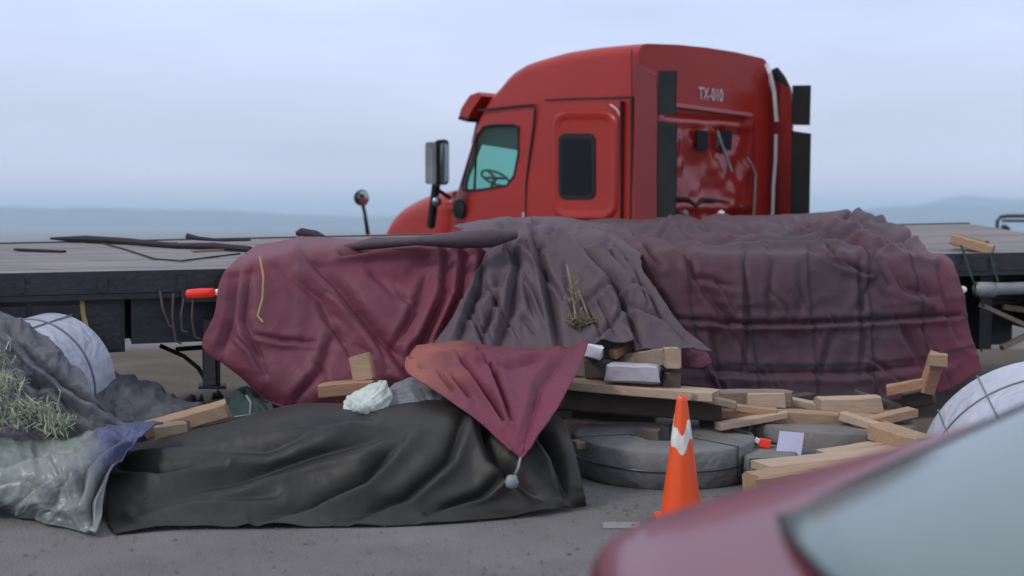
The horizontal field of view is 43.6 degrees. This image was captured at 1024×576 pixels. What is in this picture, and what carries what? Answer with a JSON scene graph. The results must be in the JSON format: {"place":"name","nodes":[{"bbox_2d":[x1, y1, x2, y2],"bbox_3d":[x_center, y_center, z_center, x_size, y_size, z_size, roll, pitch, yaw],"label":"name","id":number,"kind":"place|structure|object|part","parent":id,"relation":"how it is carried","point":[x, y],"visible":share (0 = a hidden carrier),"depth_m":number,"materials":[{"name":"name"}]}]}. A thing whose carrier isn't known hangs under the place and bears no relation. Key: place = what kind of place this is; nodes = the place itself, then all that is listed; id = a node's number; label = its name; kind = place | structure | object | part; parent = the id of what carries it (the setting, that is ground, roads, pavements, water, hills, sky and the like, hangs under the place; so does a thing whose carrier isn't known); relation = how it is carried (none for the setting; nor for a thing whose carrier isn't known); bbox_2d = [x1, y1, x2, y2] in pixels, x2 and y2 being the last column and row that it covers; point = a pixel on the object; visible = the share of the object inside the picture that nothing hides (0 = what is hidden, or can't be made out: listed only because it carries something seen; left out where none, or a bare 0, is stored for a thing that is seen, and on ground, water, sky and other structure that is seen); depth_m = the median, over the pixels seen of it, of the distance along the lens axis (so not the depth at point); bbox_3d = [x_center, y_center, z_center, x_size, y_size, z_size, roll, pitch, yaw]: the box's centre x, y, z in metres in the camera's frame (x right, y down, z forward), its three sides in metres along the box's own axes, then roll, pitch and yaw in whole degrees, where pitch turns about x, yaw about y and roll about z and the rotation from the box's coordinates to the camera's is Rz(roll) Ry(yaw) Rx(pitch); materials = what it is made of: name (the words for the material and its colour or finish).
{"place":"outdoors","nodes":[
{"label":"outdoors","id":0,"kind":"place"},
{"bbox_2d":[0,475,742,575],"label":"road","id":1,"kind":"structure","parent":0,"point":[74,554],"depth_m":7.28,"materials":[{"name":"grey asphalt"}]},
{"bbox_2d":[23,313,115,397],"bbox_3d":[-3.579,0.729,9.595,1.023,1.052,0.745,1,3,16],"label":"white coil","id":2,"kind":"object","parent":1,"relation":"on","point":[80,345],"visible":0.21,"depth_m":9.53,"materials":[{"name":"grey fabric"}]},
{"bbox_2d":[0,311,148,441],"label":"slate tarp","id":3,"kind":"object","parent":2,"relation":"on","point":[44,365],"visible":0.78,"depth_m":8.68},
{"bbox_2d":[0,334,75,441],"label":"straw","id":4,"kind":"object","parent":3,"relation":"on","point":[55,425],"visible":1,"depth_m":8.42,"materials":[{"name":"green plant"}]},
{"bbox_2d":[0,420,163,532],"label":"silver tarp","id":5,"kind":"object","parent":1,"relation":"on","point":[61,482],"visible":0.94,"depth_m":7.94,"materials":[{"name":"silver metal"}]},
{"bbox_2d":[106,400,586,533],"bbox_3d":[-1.197,1.094,8.445,3.364,0.610,1.883,0,3,0],"label":"black tarp","id":6,"kind":"object","parent":1,"relation":"on","point":[338,465],"visible":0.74,"depth_m":8.16,"materials":[{"name":"black fabric"}]},
{"bbox_2d":[96,371,203,421],"bbox_3d":[-2.854,0.846,9.653,1.080,0.370,0.826,0,3,0],"label":"dark cover","id":7,"kind":"object","parent":6,"relation":"on","point":[129,398],"visible":0.53,"depth_m":9.56,"materials":[{"name":"fabric"}]},
{"bbox_2d":[154,421,190,439],"bbox_3d":[-2.368,0.996,8.890,0.266,0.139,0.146,-1,3,-13],"label":"block","id":8,"kind":"object","parent":6,"relation":"on","point":[169,428],"depth_m":8.83,"materials":[{"name":"beige wood"}]},
{"bbox_2d":[144,399,231,437],"bbox_3d":[-2.336,0.943,9.115,0.650,0.258,0.222,-1,3,-20],"label":"plank","id":9,"kind":"object","parent":6,"relation":"on","point":[205,414],"visible":0.66,"depth_m":9.07,"materials":[{"name":"beige wood"}]},
{"bbox_2d":[317,378,376,398],"bbox_3d":[-1.235,0.750,9.553,0.442,0.143,0.203,0,3,0],"label":"short board","id":10,"kind":"object","parent":6,"relation":"on","point":[330,389],"visible":0.72,"depth_m":9.45,"materials":[{"name":"brown wood"}]},
{"bbox_2d":[349,352,375,380],"bbox_3d":[-1.123,0.604,9.620,0.203,0.258,0.217,0,3,0],"label":"timber block","id":11,"kind":"object","parent":10,"relation":"on","point":[362,366],"depth_m":9.55,"materials":[{"name":"beige wood"}]},
{"bbox_2d":[343,380,393,413],"bbox_3d":[-0.990,0.791,8.944,0.347,0.235,0.623,0,3,0],"label":"white sack","id":12,"kind":"object","parent":6,"relation":"on","point":[372,397],"visible":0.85,"depth_m":8.77,"materials":[{"name":"white fabric"}]},
{"bbox_2d":[389,377,446,404],"bbox_3d":[-1.013,0.808,9.177,1.215,0.284,0.654,0,3,0],"label":"grey sheet","id":13,"kind":"object","parent":6,"relation":"on","point":[409,389],"visible":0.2,"depth_m":9.10,"materials":[{"name":"grey fabric"}]},
{"bbox_2d":[405,340,588,457],"bbox_3d":[-0.095,0.724,8.780,1.337,0.590,1.667,0,3,0],"label":"tarp flap","id":14,"kind":"object","parent":6,"relation":"on","point":[510,399],"visible":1,"depth_m":8.79,"materials":[{"name":"red fabric"}]},
{"bbox_2d":[505,457,521,487],"bbox_3d":[0.017,1.145,7.902,0.126,0.185,0.087,-2,4,-30],"label":"knotted cord","id":15,"kind":"object","parent":14,"relation":"attached to","point":[511,481],"visible":1,"depth_m":7.87,"materials":[{"name":"grey fabric"}]},
{"bbox_2d":[0,492,718,575],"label":"grit","id":16,"kind":"object","parent":1,"relation":"on","point":[381,536],"visible":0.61,"depth_m":7.29,"materials":[{"name":"grey gravel"}]},
{"bbox_2d":[0,222,1023,388],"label":"flatbed trailer","id":17,"kind":"object","parent":1,"relation":"on","point":[113,298],"visible":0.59,"depth_m":10.34,"materials":[{"name":"black metal"}]},
{"bbox_2d":[14,248,65,252],"bbox_3d":[-4.215,-0.336,11.425,0.487,0.036,0.070,1,3,14],"label":"deck scrap","id":18,"kind":"object","parent":17,"relation":"on","point":[38,250],"visible":1,"depth_m":11.39,"materials":[{"name":"black"}]},
{"bbox_2d":[50,235,251,251],"bbox_3d":[-3.414,-0.416,12.018,2.228,0.150,0.124,1,3,22],"label":"black strap","id":19,"kind":"object","parent":17,"relation":"on","point":[141,242],"visible":0.93,"depth_m":11.98,"materials":[{"name":"black fabric"}]},
{"bbox_2d":[101,242,240,261],"bbox_3d":[-3.399,-0.338,11.540,1.900,0.150,0.793,2,4,31],"label":"thin cord","id":20,"kind":"object","parent":17,"relation":"on","point":[169,259],"visible":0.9,"depth_m":11.13,"materials":[{"name":"black fabric"}]},
{"bbox_2d":[190,249,225,252],"bbox_3d":[-2.721,-0.343,11.671,0.417,0.033,0.070,-2,4,-38],"label":"deck scrap","id":21,"kind":"object","parent":17,"relation":"on","point":[207,250],"visible":0.65,"depth_m":11.60,"materials":[{"name":"grey wood"}]},
{"bbox_2d":[185,233,250,241],"bbox_3d":[-2.828,-0.484,12.262,0.693,0.080,0.103,1,3,19],"label":"ratchet strap","id":22,"kind":"object","parent":17,"relation":"on","point":[191,237],"visible":1,"depth_m":12.23,"materials":[{"name":"black fabric"}]},
{"bbox_2d":[295,228,326,236],"bbox_3d":[-1.789,-0.485,11.871,0.546,0.142,0.092,2,4,34],"label":"rolled strap","id":23,"kind":"object","parent":17,"relation":"on","point":[305,232],"visible":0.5,"depth_m":11.90,"materials":[{"name":"black"}]},
{"bbox_2d":[202,235,493,406],"bbox_3d":[-1.221,0.206,10.682,2.346,1.348,1.891,0,3,0],"label":"maroon tarp","id":24,"kind":"object","parent":17,"relation":"hanging from","point":[329,307],"visible":0.71,"depth_m":10.05,"materials":[{"name":"red fabric"}]},
{"bbox_2d":[227,385,272,418],"bbox_3d":[-2.034,0.885,9.858,0.357,0.197,0.710,-1,3,-15],"label":"green net","id":25,"kind":"object","parent":24,"relation":"attached to","point":[238,403],"visible":0.76,"depth_m":9.80,"materials":[{"name":"green fabric"}]},
{"bbox_2d":[234,395,251,417],"bbox_3d":[-2.003,0.886,9.584,0.118,0.152,0.162,0,3,0],"label":"cord loop","id":26,"kind":"object","parent":25,"relation":"on","point":[250,402],"visible":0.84,"depth_m":9.53,"materials":[{"name":"grey fabric"}]},
{"bbox_2d":[257,256,263,322],"bbox_3d":[-1.938,0.008,9.889,0.062,0.513,0.163,0,3,0],"label":"yellow cord","id":27,"kind":"object","parent":24,"relation":"hanging from","point":[260,305],"visible":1,"depth_m":9.88,"materials":[{"name":"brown fabric"}]},
{"bbox_2d":[343,228,517,249],"bbox_3d":[-0.736,-0.391,10.479,1.559,0.202,0.373,0,3,3],"label":"tarp roll","id":28,"kind":"object","parent":24,"relation":"on","point":[486,238],"visible":0.9,"depth_m":10.35,"materials":[{"name":"grey fabric"}]},
{"bbox_2d":[584,340,633,361],"bbox_3d":[2.119,0.263,12.655,3.324,1.041,2.237,-1,3,-19],"label":"steel bundle","id":29,"kind":"object","parent":17,"relation":"on","point":[607,345],"depth_m":11.75,"materials":[{"name":"black metal"}]},
{"bbox_2d":[588,207,980,399],"bbox_3d":[2.437,0.060,12.411,3.945,1.712,3.617,0,3,0],"label":"cargo tarp","id":30,"kind":"object","parent":17,"relation":"on","point":[841,302],"visible":0.85,"depth_m":11.18,"materials":[{"name":"purple"}]},
{"bbox_2d":[435,216,712,351],"bbox_3d":[0.460,-0.082,11.011,2.147,1.081,2.806,0,3,0],"label":"folded tarp","id":31,"kind":"object","parent":30,"relation":"on","point":[517,291],"visible":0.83,"depth_m":10.13,"materials":[{"name":"fabric"}]},
{"bbox_2d":[561,274,596,329],"bbox_3d":[0.504,0.125,9.884,0.263,0.493,0.307,-3,4,-40],"label":"straw wisp","id":32,"kind":"object","parent":31,"relation":"on","point":[580,323],"visible":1,"depth_m":9.87,"materials":[{"name":"green plant"}]},
{"bbox_2d":[566,265,591,321],"bbox_3d":[0.530,0.057,10.011,0.149,0.470,0.350,-1,3,-10],"label":"twine","id":33,"kind":"object","parent":31,"relation":"hanging from","point":[573,298],"visible":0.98,"depth_m":9.97,"materials":[{"name":"beige fabric"}]},
{"bbox_2d":[617,347,671,365],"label":"pale beam","id":34,"kind":"structure","parent":31,"relation":"on","point":[654,356],"depth_m":9.62,"materials":[{"name":"beige wood"}]},
{"bbox_2d":[609,341,633,358],"bbox_3d":[0.861,0.459,9.838,0.072,0.151,0.307,3,4,42],"label":"broken stake","id":35,"kind":"object","parent":34,"relation":"on","point":[619,350],"visible":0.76,"depth_m":9.77,"materials":[{"name":"brown wood"}]},
{"bbox_2d":[663,347,680,368],"bbox_3d":[1.197,0.520,9.631,0.127,0.177,0.372,0,3,3],"label":"end block","id":36,"kind":"object","parent":34,"relation":"on","point":[672,357],"depth_m":9.46,"materials":[{"name":"beige wood"}]},
{"bbox_2d":[681,331,711,367],"bbox_3d":[1.306,0.456,9.986,0.637,0.338,0.224,-2,4,-32],"label":"hanging flap","id":37,"kind":"object","parent":31,"relation":"hanging from","point":[692,358],"visible":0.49,"depth_m":9.97,"materials":[{"name":"fabric"}]},
{"bbox_2d":[954,233,988,243],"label":"deck board","id":38,"kind":"object","parent":17,"relation":"on","point":[976,238],"visible":0.42,"depth_m":13.24,"materials":[{"name":"grey wood"}]},
{"bbox_2d":[949,234,995,252],"bbox_3d":[4.638,-0.436,12.895,0.426,0.210,0.160,2,4,30],"label":"deck plank","id":39,"kind":"object","parent":17,"relation":"on","point":[970,244],"visible":0.89,"depth_m":12.83,"materials":[{"name":"beige wood"}]},
{"bbox_2d":[995,214,1023,229],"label":"pipe rack","id":40,"kind":"object","parent":17,"relation":"on","point":[999,218],"visible":0.44,"depth_m":23.97,"materials":[{"name":"black metal"}]},
{"bbox_2d":[603,522,639,527],"bbox_3d":[0.665,1.440,7.774,0.241,0.001,0.163,0,3,0],"label":"lane marking","id":41,"kind":"object","parent":1,"relation":"on","point":[617,525],"visible":0.8,"depth_m":7.79,"materials":[{"name":"paint"}]},
{"bbox_2d":[574,417,754,489],"bbox_3d":[1.120,1.196,9.427,1.344,0.331,1.343,0,3,0],"label":"grey coil","id":42,"kind":"object","parent":1,"relation":"on","point":[617,454],"visible":0.66,"depth_m":8.96,"materials":[{"name":"grey fabric"}]},
{"bbox_2d":[572,436,643,449],"bbox_3d":[0.688,1.120,9.273,0.549,0.058,0.121,-1,3,-22],"label":"dusty plank","id":43,"kind":"object","parent":42,"relation":"on","point":[578,444],"visible":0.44,"depth_m":9.14,"materials":[{"name":"brown wood"}]},
{"bbox_2d":[563,418,662,440],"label":"beam","id":44,"kind":"structure","parent":42,"relation":"on","point":[573,425],"depth_m":9.78,"materials":[{"name":"brown wood"}]},
{"bbox_2d":[571,411,656,421],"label":"beam","id":45,"kind":"structure","parent":42,"relation":"on","point":[595,416],"depth_m":9.88,"materials":[{"name":"black wood"}]},
{"bbox_2d":[556,390,721,421],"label":"dark beam","id":46,"kind":"structure","parent":42,"relation":"on","point":[586,402],"depth_m":9.63,"materials":[{"name":"black wood"}]},
{"bbox_2d":[568,375,720,401],"bbox_3d":[0.932,0.755,9.604,1.220,0.132,0.303,1,3,19],"label":"long plank","id":47,"kind":"object","parent":46,"relation":"on","point":[583,384],"visible":0.79,"depth_m":9.48,"materials":[{"name":"beige wood"}]},
{"bbox_2d":[584,357,614,379],"bbox_3d":[0.663,0.619,9.770,0.230,0.162,0.165,1,3,15],"label":"brown block","id":48,"kind":"object","parent":47,"relation":"on","point":[594,369],"depth_m":9.70,"materials":[{"name":"brown wood"}]},
{"bbox_2d":[585,344,603,359],"bbox_3d":[0.620,0.479,9.648,0.144,0.125,0.124,0,3,0],"label":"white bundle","id":49,"kind":"object","parent":48,"relation":"on","point":[593,351],"visible":0.97,"depth_m":9.60,"materials":[{"name":"fabric"}]},
{"bbox_2d":[604,362,662,383],"bbox_3d":[0.913,0.635,9.548,0.429,0.143,0.206,1,3,15],"label":"paper package","id":50,"kind":"object","parent":47,"relation":"on","point":[644,373],"visible":1,"depth_m":9.46},
{"bbox_2d":[660,370,680,387],"bbox_3d":[1.185,0.688,9.550,0.147,0.146,0.126,0,3,0],"label":"spacer block","id":51,"kind":"object","parent":47,"relation":"on","point":[670,379],"depth_m":9.49,"materials":[{"name":"wood"}]},
{"bbox_2d":[690,393,736,409],"bbox_3d":[1.467,0.821,9.332,0.339,0.116,0.102,0,3,9],"label":"broken board","id":52,"kind":"object","parent":47,"relation":"on","point":[725,402],"visible":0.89,"depth_m":9.28,"materials":[{"name":"brown wood"}]},
{"bbox_2d":[699,420,714,427],"bbox_3d":[1.483,1.066,9.647,0.134,0.325,0.186,0,3,0],"label":"black post","id":53,"kind":"object","parent":42,"relation":"on","point":[706,424],"visible":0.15,"depth_m":9.59,"materials":[{"name":"black"}]},
{"bbox_2d":[714,409,787,430],"bbox_3d":[1.773,0.979,9.492,0.550,0.126,0.122,-1,3,-16],"label":"pale plank","id":54,"kind":"object","parent":42,"relation":"on","point":[734,423],"visible":1,"depth_m":9.44,"materials":[{"name":"beige wood"}]},
{"bbox_2d":[722,408,778,423],"bbox_3d":[1.780,0.962,9.615,0.456,0.100,0.122,1,3,13],"label":"rusty board","id":55,"kind":"object","parent":54,"relation":"on","point":[728,413],"visible":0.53,"depth_m":9.58,"materials":[{"name":"brown wood"}]},
{"bbox_2d":[718,389,793,407],"bbox_3d":[1.831,0.848,9.784,0.618,0.142,0.164,0,3,-5],"label":"olive timber","id":56,"kind":"object","parent":55,"relation":"on","point":[738,396],"visible":0.54,"depth_m":9.71,"materials":[{"name":"brown wood"}]},
{"bbox_2d":[735,404,776,413],"bbox_3d":[1.826,0.911,9.587,0.314,0.077,0.101,1,3,10],"label":"tan plank","id":57,"kind":"object","parent":54,"relation":"on","point":[743,408],"visible":0.91,"depth_m":9.54,"materials":[{"name":"beige wood"}]},
{"bbox_2d":[730,429,776,448],"bbox_3d":[1.699,1.083,9.325,0.444,0.133,0.118,2,4,32],"label":"tie down strap","id":58,"kind":"object","parent":42,"relation":"attached to","point":[763,443],"visible":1,"depth_m":9.22,"materials":[{"name":"red plastic"}]},
{"bbox_2d":[653,396,699,516],"bbox_3d":[1.038,1.046,7.835,0.310,0.774,0.310,0,3,0],"label":"traffic cone","id":59,"kind":"object","parent":1,"relation":"on","point":[681,489],"visible":0.86,"depth_m":7.77,"materials":[{"name":"orange plastic"}]},
{"bbox_2d":[741,444,817,472],"bbox_3d":[2.243,1.277,8.981,1.264,0.234,1.263,0,3,0],"label":"coil","id":60,"kind":"object","parent":1,"relation":"on","point":[756,452],"visible":0.17,"depth_m":9.04,"materials":[{"name":"grey fabric"}]},
{"bbox_2d":[776,431,803,455],"bbox_3d":[1.985,1.131,9.133,0.217,0.205,0.133,0,3,0],"label":"paper label","id":61,"kind":"object","parent":60,"relation":"hanging from","point":[790,441],"visible":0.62,"depth_m":9.15,"materials":[{"name":"white paper"}]},
{"bbox_2d":[751,445,894,469],"bbox_3d":[2.279,1.170,8.876,1.274,0.125,0.241,-1,3,-19],"label":"front board","id":62,"kind":"object","parent":60,"relation":"on","point":[758,464],"visible":0.52,"depth_m":8.80,"materials":[{"name":"beige wood"}]},
{"bbox_2d":[742,400,916,448],"bbox_3d":[2.399,1.152,9.925,1.423,0.427,1.422,0,3,0],"label":"taupe coil","id":63,"kind":"object","parent":60,"relation":"on","point":[821,435],"visible":0.09,"depth_m":9.34,"materials":[{"name":"grey fabric"}]},
{"bbox_2d":[792,392,814,399],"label":"splintered board","id":64,"kind":"object","parent":63,"relation":"on","point":[807,395],"visible":0.12,"depth_m":10.19,"materials":[{"name":"grey wood"}]},
{"bbox_2d":[792,397,816,409],"bbox_3d":[2.318,0.914,9.938,0.360,0.118,0.122,2,3,27],"label":"pale plank","id":65,"kind":"object","parent":63,"relation":"on","point":[806,404],"visible":0.53,"depth_m":9.91,"materials":[{"name":"beige wood"}]},
{"bbox_2d":[777,408,912,422],"bbox_3d":[2.471,0.992,9.692,1.131,0.184,0.164,0,3,-8],"label":"board","id":66,"kind":"object","parent":63,"relation":"on","point":[804,416],"visible":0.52,"depth_m":9.59,"materials":[{"name":"brown wood"}]},
{"bbox_2d":[747,393,785,407],"bbox_3d":[1.914,0.850,9.649,0.293,0.116,0.055,0,3,-4],"label":"light block","id":67,"kind":"object","parent":66,"relation":"on","point":[776,400],"depth_m":9.63,"materials":[{"name":"beige wood"}]},
{"bbox_2d":[813,395,884,413],"bbox_3d":[2.588,0.903,9.837,0.543,0.149,0.143,0,3,-6],"label":"board","id":68,"kind":"object","parent":63,"relation":"on","point":[872,404],"visible":0.69,"depth_m":9.77,"materials":[{"name":"beige wood"}]},
{"bbox_2d":[838,411,878,428],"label":"splintered board","id":69,"kind":"object","parent":63,"relation":"on","point":[854,419],"visible":0.61,"depth_m":9.46,"materials":[{"name":"beige wood"}]},
{"bbox_2d":[853,389,902,409],"bbox_3d":[2.854,0.900,10.014,0.390,0.198,0.122,1,3,16],"label":"short offcut","id":70,"kind":"object","parent":63,"relation":"on","point":[888,404],"visible":0.36,"depth_m":9.94,"materials":[{"name":"wood"}]},
{"bbox_2d":[850,406,917,426],"bbox_3d":[2.779,0.983,9.590,0.537,0.157,0.123,-1,3,-17],"label":"tan plank","id":71,"kind":"object","parent":63,"relation":"on","point":[900,414],"visible":0.69,"depth_m":9.57,"materials":[{"name":"beige wood"}]},
{"bbox_2d":[901,390,936,407],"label":"buried board","id":72,"kind":"object","parent":63,"relation":"on","point":[916,399],"visible":0.76,"depth_m":9.94,"materials":[{"name":"brown wood"}]},
{"bbox_2d":[886,378,923,395],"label":"leaning board","id":73,"kind":"object","parent":72,"relation":"on","point":[907,386],"visible":0.91,"depth_m":9.86,"materials":[{"name":"brown wood"}]},
{"bbox_2d":[920,350,942,394],"bbox_3d":[3.218,0.649,9.798,0.134,0.348,0.242,-1,3,-24],"label":"leaning timber","id":74,"kind":"object","parent":72,"relation":"on","point":[931,376],"visible":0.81,"depth_m":9.77,"materials":[{"name":"brown wood"}]},
{"bbox_2d":[926,353,947,367],"bbox_3d":[3.211,0.543,9.663,0.157,0.114,0.093,0,3,0],"label":"timber block","id":75,"kind":"object","parent":74,"relation":"on","point":[937,360],"depth_m":9.62,"materials":[{"name":"beige wood"}]},
{"bbox_2d":[816,441,882,453],"bbox_3d":[2.493,1.136,9.123,0.676,0.114,0.131,-1,3,-18],"label":"crooked board","id":76,"kind":"object","parent":60,"relation":"on","point":[854,446],"visible":0.41,"depth_m":9.08,"materials":[{"name":"beige wood"}]},
{"bbox_2d":[867,421,930,445],"bbox_3d":[2.762,1.069,9.122,0.223,0.183,0.435,-3,4,-41],"label":"wedge board","id":77,"kind":"object","parent":60,"relation":"on","point":[888,433],"visible":0.71,"depth_m":9.09,"materials":[{"name":"beige wood"}]},
{"bbox_2d":[742,457,855,489],"bbox_3d":[2.024,1.269,8.580,1.011,0.218,0.205,-1,3,-18],"label":"front timber","id":78,"kind":"object","parent":1,"relation":"on","point":[750,479],"visible":0.32,"depth_m":8.47,"materials":[{"name":"beige wood"}]},
{"bbox_2d":[589,404,1023,575],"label":"maroon van","id":79,"kind":"object","parent":1,"relation":"on","point":[949,503],"visible":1,"depth_m":2.57,"materials":[{"name":"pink metal"}]},
{"bbox_2d":[926,362,1023,435],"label":"white coil","id":80,"kind":"object","parent":1,"relation":"on","point":[994,393],"visible":0.16,"depth_m":9.19,"materials":[{"name":"grey"}]},
{"bbox_2d":[0,205,1023,227],"bbox_3d":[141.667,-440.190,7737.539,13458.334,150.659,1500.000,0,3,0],"label":"hills","id":81,"kind":"structure","parent":0,"point":[71,217],"depth_m":7289.15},
{"bbox_2d":[0,228,1023,241],"bbox_3d":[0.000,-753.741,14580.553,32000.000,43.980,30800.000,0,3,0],"label":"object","id":82,"kind":"structure","parent":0,"point":[25,234],"depth_m":4431.07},
{"bbox_2d":[0,0,1023,215],"label":"sky","id":83,"kind":"structure","parent":0,"point":[301,107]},
{"bbox_2d":[109,348,1023,439],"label":"dirt verge","id":84,"kind":"structure","parent":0,"point":[178,377],"depth_m":14.91,"materials":[{"name":"soil"}]},
{"bbox_2d":[172,389,278,421],"bbox_3d":[-2.864,1.189,11.092,1.819,0.316,3.610,-1,3,-12],"label":"rubble","id":85,"kind":"object","parent":84,"relation":"on","point":[217,394],"visible":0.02,"depth_m":12.49,"materials":[{"name":"grey stone"}]},
{"bbox_2d":[125,325,1023,348],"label":"road","id":86,"kind":"structure","parent":0,"point":[1017,331],"depth_m":19.11,"materials":[{"name":"grey asphalt"}]},
{"bbox_2d":[354,44,810,234],"bbox_3d":[1.180,-1.187,18.205,3.017,4.130,9.085,-3,4,-40],"label":"semi truck","id":87,"kind":"object","parent":86,"relation":"on","point":[642,131],"visible":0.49,"depth_m":16.96,"materials":[{"name":"red painted metal"},{"name":"glass"},{"name":"black rubber"}]},
{"bbox_3d":[-0.315,-1.850,18.145,0.045,0.937,1.288,-3,4,-40],"label":"door window","id":88,"kind":"part","parent":87,"relation":"part of","materials":[{"name":"teal glass"}]},
{"bbox_3d":[0.841,-1.594,16.733,0.022,0.876,0.719,-3,4,-40],"label":"bunk window","id":89,"kind":"part","parent":87,"relation":"part of","materials":[{"name":"black glass"}]},
{"bbox_3d":[2.464,-1.911,16.562,0.227,0.253,0.020,-3,4,-40],"label":"back window","id":90,"kind":"part","parent":87,"relation":"part of","materials":[{"name":"black glass"}]},
{"bbox_3d":[2.817,-1.945,16.857,0.235,0.257,0.020,-3,4,-40],"label":"back window","id":91,"kind":"part","parent":87,"relation":"part of","materials":[{"name":"black glass"}]},
{"bbox_2d":[920,195,1023,206],"bbox_3d":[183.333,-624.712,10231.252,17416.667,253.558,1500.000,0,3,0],"label":"mountain","id":92,"kind":"structure","parent":0,"point":[961,200],"depth_m":10059.87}
]}

